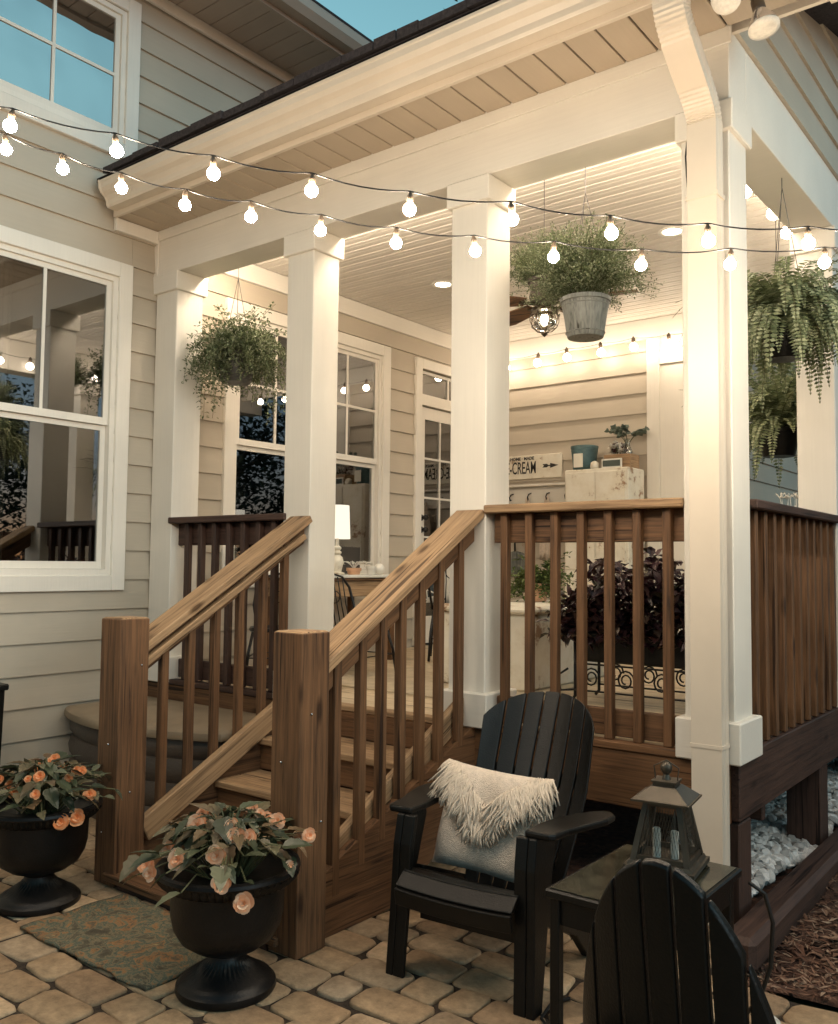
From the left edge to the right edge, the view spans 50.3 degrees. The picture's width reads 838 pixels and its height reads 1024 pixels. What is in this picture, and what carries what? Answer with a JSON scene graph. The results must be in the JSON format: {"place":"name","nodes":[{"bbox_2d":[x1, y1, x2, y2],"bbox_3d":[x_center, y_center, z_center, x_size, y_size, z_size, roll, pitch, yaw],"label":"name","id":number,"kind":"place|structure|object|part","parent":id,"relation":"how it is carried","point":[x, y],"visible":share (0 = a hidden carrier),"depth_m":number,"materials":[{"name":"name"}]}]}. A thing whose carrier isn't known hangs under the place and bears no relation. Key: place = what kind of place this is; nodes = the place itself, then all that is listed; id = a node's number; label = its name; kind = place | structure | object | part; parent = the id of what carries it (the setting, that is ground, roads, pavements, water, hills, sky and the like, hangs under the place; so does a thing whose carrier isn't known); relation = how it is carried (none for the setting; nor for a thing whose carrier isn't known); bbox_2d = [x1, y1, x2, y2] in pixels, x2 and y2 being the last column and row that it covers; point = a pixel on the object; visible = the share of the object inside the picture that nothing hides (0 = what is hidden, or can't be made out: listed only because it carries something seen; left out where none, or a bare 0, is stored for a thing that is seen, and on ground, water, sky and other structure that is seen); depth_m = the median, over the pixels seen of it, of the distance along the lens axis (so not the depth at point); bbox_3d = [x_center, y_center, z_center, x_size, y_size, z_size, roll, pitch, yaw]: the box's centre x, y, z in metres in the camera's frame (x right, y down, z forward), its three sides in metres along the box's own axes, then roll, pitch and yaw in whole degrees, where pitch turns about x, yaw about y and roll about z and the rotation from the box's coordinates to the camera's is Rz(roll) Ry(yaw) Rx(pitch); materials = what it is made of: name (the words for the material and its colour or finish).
{"place":"outdoors","nodes":[
{"label":"outdoors","id":0,"kind":"place"},
{"bbox_2d":[316,0,463,40],"label":"sky","id":1,"kind":"structure","parent":0,"point":[374,19],"materials":[{"name":"blue"}]},
{"bbox_2d":[0,817,837,1023],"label":"patio paving","id":2,"kind":"structure","parent":0,"point":[438,957],"depth_m":3.04,"materials":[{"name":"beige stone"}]},
{"bbox_2d":[0,683,8,758],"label":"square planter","id":3,"kind":"object","parent":2,"relation":"on","point":[4,687],"visible":1,"depth_m":4.76,"materials":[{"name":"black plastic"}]},
{"bbox_2d":[0,788,102,917],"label":"urn planter","id":4,"kind":"object","parent":2,"relation":"on","point":[37,852],"visible":0.84,"depth_m":3.63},
{"bbox_2d":[0,751,122,829],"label":"begonia plant","id":5,"kind":"object","parent":4,"relation":"in","point":[38,788],"visible":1,"depth_m":3.69,"materials":[{"name":"green plant"}]},
{"bbox_2d":[20,893,205,991],"bbox_3d":[-1.092,1.616,3.400,0.807,0.021,0.470,-2,-4,38],"label":"doormat","id":6,"kind":"object","parent":2,"relation":"on","point":[127,939],"visible":0.84,"depth_m":3.36,"materials":[{"name":"fabric"}]},
{"bbox_2d":[64,696,255,818],"bbox_3d":[-1.471,1.429,5.103,1.364,0.580,0.712,-2,-4,38],"label":"storage box","id":7,"kind":"object","parent":2,"relation":"on","point":[84,729],"visible":0.36,"depth_m":4.86,"materials":[{"name":"brown plastic"}]},
{"bbox_2d":[155,846,300,1011],"bbox_3d":[-0.650,1.398,3.028,0.488,0.417,0.488,-2,-4,38],"label":"urn planter","id":8,"kind":"object","parent":2,"relation":"on","point":[219,933],"visible":0.69,"depth_m":2.90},
{"bbox_2d":[119,801,316,914],"bbox_3d":[-0.669,1.132,3.020,0.643,0.261,0.678,-2,-4,38],"label":"begonia plant","id":9,"kind":"object","parent":8,"relation":"in","point":[202,830],"visible":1,"depth_m":2.95,"materials":[{"name":"green plant"}]},
{"bbox_2d":[94,510,484,959],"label":"staircase","id":10,"kind":"structure","parent":2,"relation":"on","point":[288,751],"depth_m":3.97,"materials":[{"name":"brown wood"}]},
{"bbox_2d":[386,691,614,1020],"bbox_3d":[0.326,1.172,3.298,0.788,0.918,0.816,-2,-4,33],"label":"lawn chair","id":11,"kind":"object","parent":2,"relation":"on","point":[517,912],"visible":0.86,"depth_m":3.13,"materials":[{"name":"black plastic"}]},
{"bbox_2d":[427,758,559,882],"bbox_3d":[0.250,1.115,3.225,0.554,0.376,0.181,1,-20,35],"label":"pillow","id":12,"kind":"object","parent":11,"relation":"on","point":[488,816],"visible":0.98,"depth_m":3.17,"materials":[{"name":"beige fabric"}]},
{"bbox_2d":[540,997,570,1023],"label":"extension cord","id":13,"kind":"object","parent":2,"relation":"on","point":[548,1008],"visible":0.65,"depth_m":2.86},
{"bbox_2d":[545,844,741,1023],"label":"side table","id":14,"kind":"object","parent":2,"relation":"on","point":[575,897],"visible":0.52,"depth_m":2.54,"materials":[{"name":"black plastic"}]},
{"bbox_2d":[623,759,709,880],"bbox_3d":[0.759,0.925,2.737,0.211,0.329,0.211,-1,-4,30],"label":"lantern","id":15,"kind":"object","parent":14,"relation":"on","point":[666,790],"visible":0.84,"depth_m":2.70,"materials":[{"name":"brown metal"}]},
{"bbox_2d":[653,826,660,857],"bbox_3d":[0.726,1.007,2.725,0.024,0.087,0.025,-2,-4,38],"label":"candle","id":16,"kind":"object","parent":15,"relation":"in","point":[656,842],"visible":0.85,"depth_m":2.71,"materials":[{"name":"wax"}]},
{"bbox_2d":[671,830,678,859],"bbox_3d":[0.776,1.010,2.709,0.024,0.082,0.024,-2,-4,38],"label":"candle","id":17,"kind":"object","parent":15,"relation":"in","point":[674,854],"visible":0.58,"depth_m":2.70,"materials":[{"name":"wax"}]},
{"bbox_2d":[712,881,774,1013],"bbox_3d":[1.017,1.368,2.845,0.084,0.484,0.324,1,-3,-7],"label":"power cord","id":18,"kind":"object","parent":14,"relation":"hanging from","point":[772,938],"visible":0.64,"depth_m":2.71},
{"bbox_2d":[580,858,775,1023],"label":"lawn chair","id":19,"kind":"object","parent":2,"relation":"on","point":[633,966],"visible":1,"depth_m":1.36,"materials":[{"name":"black plastic"}]},
{"bbox_2d":[426,567,449,602],"bbox_3d":[0.255,0.507,7.087,0.448,0.437,0.112,0,-17,3],"label":"cushion","id":20,"kind":"object","parent":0,"point":[432,587],"visible":0.06,"depth_m":7.01,"materials":[{"name":"beige fabric"}]},
{"bbox_2d":[340,757,837,906],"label":"under porch ground","id":21,"kind":"structure","parent":0,"point":[592,845],"depth_m":4.70,"materials":[{"name":"soil"}]},
{"bbox_2d":[97,0,837,925],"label":"porch","id":22,"kind":"object","parent":21,"relation":"on","point":[541,104],"visible":0.81,"depth_m":4.42,"materials":[{"name":"paint"}]},
{"bbox_2d":[168,513,285,698],"bbox_3d":[-1.155,0.555,5.465,1.080,1.065,0.157,-2,-4,38],"label":"porch railing","id":23,"kind":"object","parent":22,"relation":"on","point":[244,531],"visible":0.65,"depth_m":5.44,"materials":[{"name":"brown wood"}]},
{"bbox_2d":[180,268,286,424],"bbox_3d":[-1.194,-1.226,5.843,0.762,1.333,0.746,-2,-4,38],"label":"hanging plant","id":24,"kind":"object","parent":22,"relation":"hanging from","point":[233,356],"visible":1,"depth_m":5.71,"materials":[{"name":"green plant"}]},
{"bbox_2d":[246,573,279,665],"bbox_3d":[-0.944,0.747,5.999,0.400,0.683,0.457,1,-3,-2],"label":"metal chair","id":25,"kind":"object","parent":22,"relation":"on","point":[251,628],"visible":0.11,"depth_m":5.80,"materials":[{"name":"black metal"}]},
{"bbox_2d":[267,574,393,664],"bbox_3d":[-0.665,0.809,6.802,0.526,0.665,0.997,-2,-4,38],"label":"console table","id":26,"kind":"object","parent":22,"relation":"on","point":[363,584],"visible":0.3,"depth_m":6.71,"materials":[{"name":"brown wood"}]},
{"bbox_2d":[334,505,349,574],"bbox_3d":[-0.601,0.206,6.564,0.190,0.510,0.190,-2,-4,38],"label":"table lamp","id":27,"kind":"object","parent":26,"relation":"on","point":[342,521],"visible":0.57,"depth_m":6.51,"materials":[{"name":"white paint"}]},
{"bbox_2d":[340,547,359,573],"bbox_3d":[-0.588,0.388,7.167,0.034,0.217,0.314,-2,-4,38],"label":"dark tray","id":28,"kind":"object","parent":26,"relation":"on","point":[350,554],"visible":0.38,"depth_m":7.18,"materials":[{"name":"grey"}]},
{"bbox_2d":[344,561,372,574],"bbox_3d":[-0.487,0.419,6.748,0.290,0.108,0.306,-2,-4,38],"label":"flower pot","id":29,"kind":"object","parent":26,"relation":"on","point":[353,570],"visible":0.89,"depth_m":6.71,"materials":[{"name":"ceramic"}]},
{"bbox_2d":[366,566,376,574],"bbox_3d":[-0.366,0.445,6.820,0.083,0.067,0.083,-2,-4,38],"label":"white jar","id":30,"kind":"object","parent":26,"relation":"on","point":[371,570],"visible":1,"depth_m":6.79,"materials":[{"name":"ceramic"}]},
{"bbox_2d":[375,563,384,573],"bbox_3d":[-0.310,0.443,6.947,0.085,0.085,0.085,-2,-4,38],"label":"white pumpkin","id":31,"kind":"object","parent":26,"relation":"on","point":[380,569],"visible":0.85,"depth_m":6.92,"materials":[{"name":"ceramic"}]},
{"bbox_2d":[333,573,394,670],"bbox_3d":[-0.435,0.760,6.140,0.457,0.683,0.400,-2,-4,33],"label":"metal chair","id":32,"kind":"object","parent":22,"relation":"on","point":[353,606],"visible":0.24,"depth_m":6.27,"materials":[{"name":"black metal"}]},
{"bbox_2d":[0,106,837,249],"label":"string lights","id":33,"kind":"object","parent":22,"relation":"hanging from","point":[311,188],"visible":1,"depth_m":2.57,"materials":[{"name":"glass"}]},
{"bbox_2d":[0,132,837,270],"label":"string lights","id":34,"kind":"object","parent":22,"relation":"hanging from","point":[395,242],"visible":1,"depth_m":2.92,"materials":[{"name":"glass"}]},
{"bbox_2d":[427,570,448,661],"bbox_3d":[0.267,0.699,7.049,0.400,0.923,0.457,0,-3,3],"label":"metal chair","id":35,"kind":"object","parent":22,"relation":"on","point":[430,633],"visible":0.2,"depth_m":6.90,"materials":[{"name":"black metal"}]},
{"bbox_2d":[431,281,451,288],"bbox_3d":[0.191,-1.806,7.088,0.186,0.011,0.186,-2,-4,38],"label":"recessed light","id":36,"kind":"object","parent":22,"relation":"attached to","point":[442,284],"visible":0.93,"depth_m":7.09,"materials":[{"name":"white glass"}]},
{"bbox_2d":[342,664,617,697],"bbox_3d":[0.321,1.089,5.803,1.400,0.009,1.546,-2,-4,38],"label":"porch rug","id":37,"kind":"object","parent":22,"relation":"on","point":[347,680],"visible":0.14,"depth_m":5.60,"materials":[{"name":"fabric"}]},
{"bbox_2d":[444,600,603,691],"bbox_3d":[0.711,0.846,5.821,0.708,0.503,1.109,-2,-4,38],"label":"storage chest","id":38,"kind":"object","parent":37,"relation":"on","point":[542,653],"visible":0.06,"depth_m":5.34,"materials":[{"name":"white paint"}]},
{"bbox_2d":[511,551,573,602],"bbox_3d":[0.806,0.466,6.088,0.533,0.409,0.482,0,-3,17],"label":"potted plant","id":39,"kind":"object","parent":38,"relation":"on","point":[542,584],"visible":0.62,"depth_m":6.02,"materials":[{"name":"green plant"}]},
{"bbox_2d":[510,180,572,303],"bbox_3d":[0.715,-1.563,5.112,0.584,0.708,0.539,-2,-4,38],"label":"hanging plant","id":40,"kind":"object","parent":22,"relation":"hanging from","point":[526,276],"visible":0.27,"depth_m":5.07,"materials":[{"name":"green plant"}]},
{"bbox_2d":[510,290,637,336],"bbox_3d":[0.949,-1.550,6.483,1.285,0.577,1.274,-2,-4,38],"label":"ceiling fan","id":41,"kind":"object","parent":22,"relation":"hanging from","point":[519,315],"visible":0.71,"depth_m":6.44,"materials":[{"name":"brown metal"}]},
{"bbox_2d":[484,497,683,759],"bbox_3d":[0.735,0.489,3.998,0.979,1.065,0.157,-2,-4,38],"label":"porch railing","id":42,"kind":"object","parent":22,"relation":"on","point":[637,523],"visible":0.75,"depth_m":3.91,"materials":[{"name":"brown wood"}]},
{"bbox_2d":[510,167,664,341],"bbox_3d":[0.836,-1.407,4.457,0.751,1.094,0.746,-2,-4,38],"label":"hanging plant","id":43,"kind":"object","parent":22,"relation":"hanging from","point":[583,280],"visible":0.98,"depth_m":4.34,"materials":[{"name":"leaf"},{"name":"weathered wood"}]},
{"bbox_2d":[565,467,643,608],"bbox_3d":[1.637,0.426,7.922,0.616,1.606,0.367,-2,-4,38],"label":"tall cabinet","id":44,"kind":"object","parent":22,"relation":"on","point":[614,483],"visible":0.21,"depth_m":7.81,"materials":[{"name":"white paint"}]},
{"bbox_3d":[1.424,0.078,7.901,0.280,0.862,0.035,-2,-4,38],"label":"cabinet door","id":45,"kind":"part","parent":44,"relation":"part of","materials":[{"name":"white paint"}]},
{"bbox_3d":[1.423,0.839,7.865,0.280,0.616,0.012,-2,-4,38],"label":"cabinet door","id":46,"kind":"part","parent":44,"relation":"part of","materials":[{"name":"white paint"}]},
{"bbox_2d":[571,445,598,469],"bbox_3d":[1.499,-0.483,8.096,0.251,0.224,0.261,-2,-4,38],"label":"tin bucket","id":47,"kind":"object","parent":44,"relation":"on","point":[584,456],"visible":0.73,"depth_m":8.00,"materials":[{"name":"metal"}]},
{"bbox_2d":[590,461,598,468],"bbox_3d":[1.556,-0.418,7.911,0.081,0.074,0.081,-2,-4,38],"label":"white gourd","id":48,"kind":"object","parent":44,"relation":"on","point":[594,464],"visible":0.98,"depth_m":7.88,"materials":[{"name":"paint"}]},
{"bbox_3d":[1.654,0.070,7.722,0.280,0.862,0.035,-2,-4,38],"label":"cabinet door","id":49,"kind":"part","parent":44,"relation":"part of","materials":[{"name":"white paint"}]},
{"bbox_2d":[602,458,621,467],"bbox_3d":[1.684,-0.427,7.802,0.190,0.080,0.017,-2,-4,38],"label":"framed sign","id":50,"kind":"object","parent":44,"relation":"on","point":[611,463],"visible":1,"depth_m":7.79,"materials":[{"name":"white wood"}]},
{"bbox_2d":[604,453,638,468],"bbox_3d":[1.789,-0.442,7.883,0.246,0.120,0.193,-2,-4,38],"label":"wooden crate","id":51,"kind":"object","parent":44,"relation":"on","point":[630,460],"visible":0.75,"depth_m":7.78,"materials":[{"name":"brown wood"}]},
{"bbox_2d":[607,440,629,454],"bbox_3d":[1.768,-0.511,7.902,0.209,0.237,0.224,-2,-4,38],"label":"flower bunch","id":52,"kind":"object","parent":51,"relation":"in","point":[616,447],"visible":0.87,"depth_m":7.87,"materials":[{"name":"white plant"}]},
{"bbox_2d":[604,424,649,447],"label":"eucalyptus sprigs","id":53,"kind":"object","parent":51,"relation":"in","point":[617,431],"visible":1,"depth_m":7.81,"materials":[{"name":"green plant"}]},
{"bbox_2d":[561,629,684,701],"bbox_3d":[1.240,0.851,4.848,0.953,0.391,0.314,-2,-4,38],"label":"plant stand","id":54,"kind":"object","parent":22,"relation":"on","point":[623,655],"visible":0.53,"depth_m":4.79,"materials":[{"name":"black metal"}]},
{"bbox_2d":[535,546,684,653],"bbox_3d":[1.261,0.496,4.838,1.200,0.616,0.600,-2,-4,38],"label":"coleus plant","id":55,"kind":"object","parent":54,"relation":"in","point":[653,594],"visible":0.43,"depth_m":4.78,"materials":[{"name":"purple plant"}]},
{"bbox_2d":[658,226,681,237],"bbox_3d":[1.679,-1.859,5.921,0.186,0.011,0.186,-2,-4,38],"label":"recessed light","id":56,"kind":"object","parent":22,"relation":"attached to","point":[672,231],"visible":0.9,"depth_m":5.92,"materials":[{"name":"white glass"}]},
{"bbox_2d":[685,142,686,183],"bbox_3d":[1.117,-1.399,3.707,0.023,0.292,0.019,-2,-4,38],"label":"loose cable","id":57,"kind":"object","parent":22,"relation":"hanging from","point":[686,161],"visible":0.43,"depth_m":3.71,"materials":[{"name":"grey plastic"}]},
{"bbox_2d":[682,220,797,487],"bbox_3d":[2.265,-1.016,5.617,1.225,1.709,1.209,1,-3,-4],"label":"hanging fern","id":58,"kind":"object","parent":22,"relation":"hanging from","point":[773,430],"visible":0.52,"depth_m":5.45,"materials":[{"name":"green plant"}]},
{"bbox_2d":[711,0,779,40],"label":"flood light","id":59,"kind":"object","parent":22,"relation":"attached to","point":[764,23],"visible":1,"depth_m":3.33,"materials":[{"name":"metal"}]},
{"bbox_2d":[673,178,837,412],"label":"hanging fern","id":60,"kind":"object","parent":22,"relation":"hanging from","point":[790,319],"visible":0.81,"depth_m":4.13,"materials":[{"name":"green plant"}]},
{"bbox_2d":[746,185,791,238],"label":"string lights","id":61,"kind":"object","parent":22,"relation":"hanging from","point":[785,233],"visible":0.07,"depth_m":5.00,"materials":[{"name":"glass"}]},
{"bbox_2d":[750,499,837,740],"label":"porch railing","id":62,"kind":"object","parent":22,"relation":"on","point":[793,620],"visible":0.88,"depth_m":4.20,"materials":[{"name":"brown wood"}]},
{"bbox_2d":[666,769,837,897],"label":"white rocks","id":63,"kind":"object","parent":21,"relation":"on","point":[776,849],"visible":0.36,"depth_m":4.43,"materials":[{"name":"white stone"}]},
{"bbox_2d":[774,1016,780,1023],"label":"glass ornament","id":64,"kind":"object","parent":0,"point":[777,1020],"visible":0.15,"depth_m":2.64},
{"bbox_2d":[775,492,797,506],"bbox_3d":[2.175,0.481,5.345,0.349,1.207,0.365,-2,-4,38],"label":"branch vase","id":65,"kind":"object","parent":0,"point":[787,497],"visible":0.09,"depth_m":5.35,"materials":[{"name":"plastic"}]},
{"bbox_2d":[747,976,837,1012],"bbox_3d":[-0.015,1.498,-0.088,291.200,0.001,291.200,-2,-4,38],"label":"garden edging","id":66,"kind":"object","parent":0,"point":[810,1003],"depth_m":3.08,"materials":[{"name":"black plastic"}]},
{"bbox_2d":[0,0,797,795],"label":"house","id":67,"kind":"structure","parent":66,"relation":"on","point":[78,308],"depth_m":6.46,"materials":[{"name":"beige wood"}]},
{"bbox_2d":[0,225,132,592],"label":"window","id":68,"kind":"structure","parent":67,"relation":"in","point":[106,572],"depth_m":5.65,"materials":[{"name":"white wood"}]},
{"bbox_2d":[0,0,141,158],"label":"window","id":69,"kind":"structure","parent":67,"relation":"in","point":[76,63],"depth_m":5.59,"materials":[{"name":"white glass"}]},
{"bbox_2d":[219,297,390,587],"bbox_3d":[-0.861,-0.457,7.156,0.100,2.100,1.854,-2,-4,38],"label":"window","id":70,"kind":"structure","parent":67,"relation":"in","point":[252,479],"depth_m":7.46,"materials":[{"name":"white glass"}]},
{"bbox_2d":[411,357,450,645],"bbox_3d":[0.285,-0.079,8.594,0.116,2.641,1.120,-2,-4,38],"label":"door","id":71,"kind":"structure","parent":67,"relation":"in","point":[432,396],"depth_m":8.42,"materials":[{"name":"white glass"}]},
{"bbox_2d":[511,543,524,576],"bbox_3d":[0.931,0.395,8.699,0.230,0.471,0.042,-2,-4,38],"label":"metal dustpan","id":72,"kind":"object","parent":67,"relation":"hanging from","point":[517,564],"visible":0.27,"depth_m":8.69,"materials":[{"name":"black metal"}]},
{"bbox_2d":[509,453,561,479],"bbox_3d":[1.020,-0.436,8.724,0.846,0.230,0.029,-2,-4,38],"label":"ice cream sign","id":73,"kind":"object","parent":67,"relation":"attached to","point":[536,466],"visible":0.83,"depth_m":8.62,"materials":[{"name":"white paint"}]},
{"bbox_2d":[509,482,564,503],"bbox_3d":[1.062,-0.166,8.633,1.030,0.196,0.098,-2,-4,38],"label":"peg rack","id":74,"kind":"object","parent":67,"relation":"attached to","point":[536,493],"visible":0.52,"depth_m":8.59,"materials":[{"name":"white wood"}]},
{"bbox_2d":[539,497,549,560],"bbox_3d":[1.210,0.159,8.461,0.158,0.605,0.043,-2,-4,38],"label":"hanging cloth","id":75,"kind":"object","parent":74,"relation":"hanging from","point":[544,549],"visible":0.28,"depth_m":8.46,"materials":[{"name":"white fabric"}]},
{"bbox_2d":[509,333,681,369],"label":"string lights","id":76,"kind":"object","parent":67,"relation":"attached to","point":[601,350],"visible":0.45,"depth_m":8.11,"materials":[{"name":"glass"}]},
{"bbox_2d":[747,873,837,1007],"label":"mulch bed ground","id":77,"kind":"structure","parent":0,"point":[818,998],"depth_m":3.36,"materials":[{"name":"brown wood"}]},
{"bbox_2d":[734,828,837,973],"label":"landscape timber","id":78,"kind":"object","parent":77,"relation":"on","point":[794,894],"visible":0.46,"depth_m":3.64,"materials":[{"name":"brown wood"}]},
{"bbox_2d":[827,758,837,770],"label":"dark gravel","id":79,"kind":"structure","parent":0,"point":[834,761],"depth_m":6.31,"materials":[{"name":"black gravel"}]}
]}

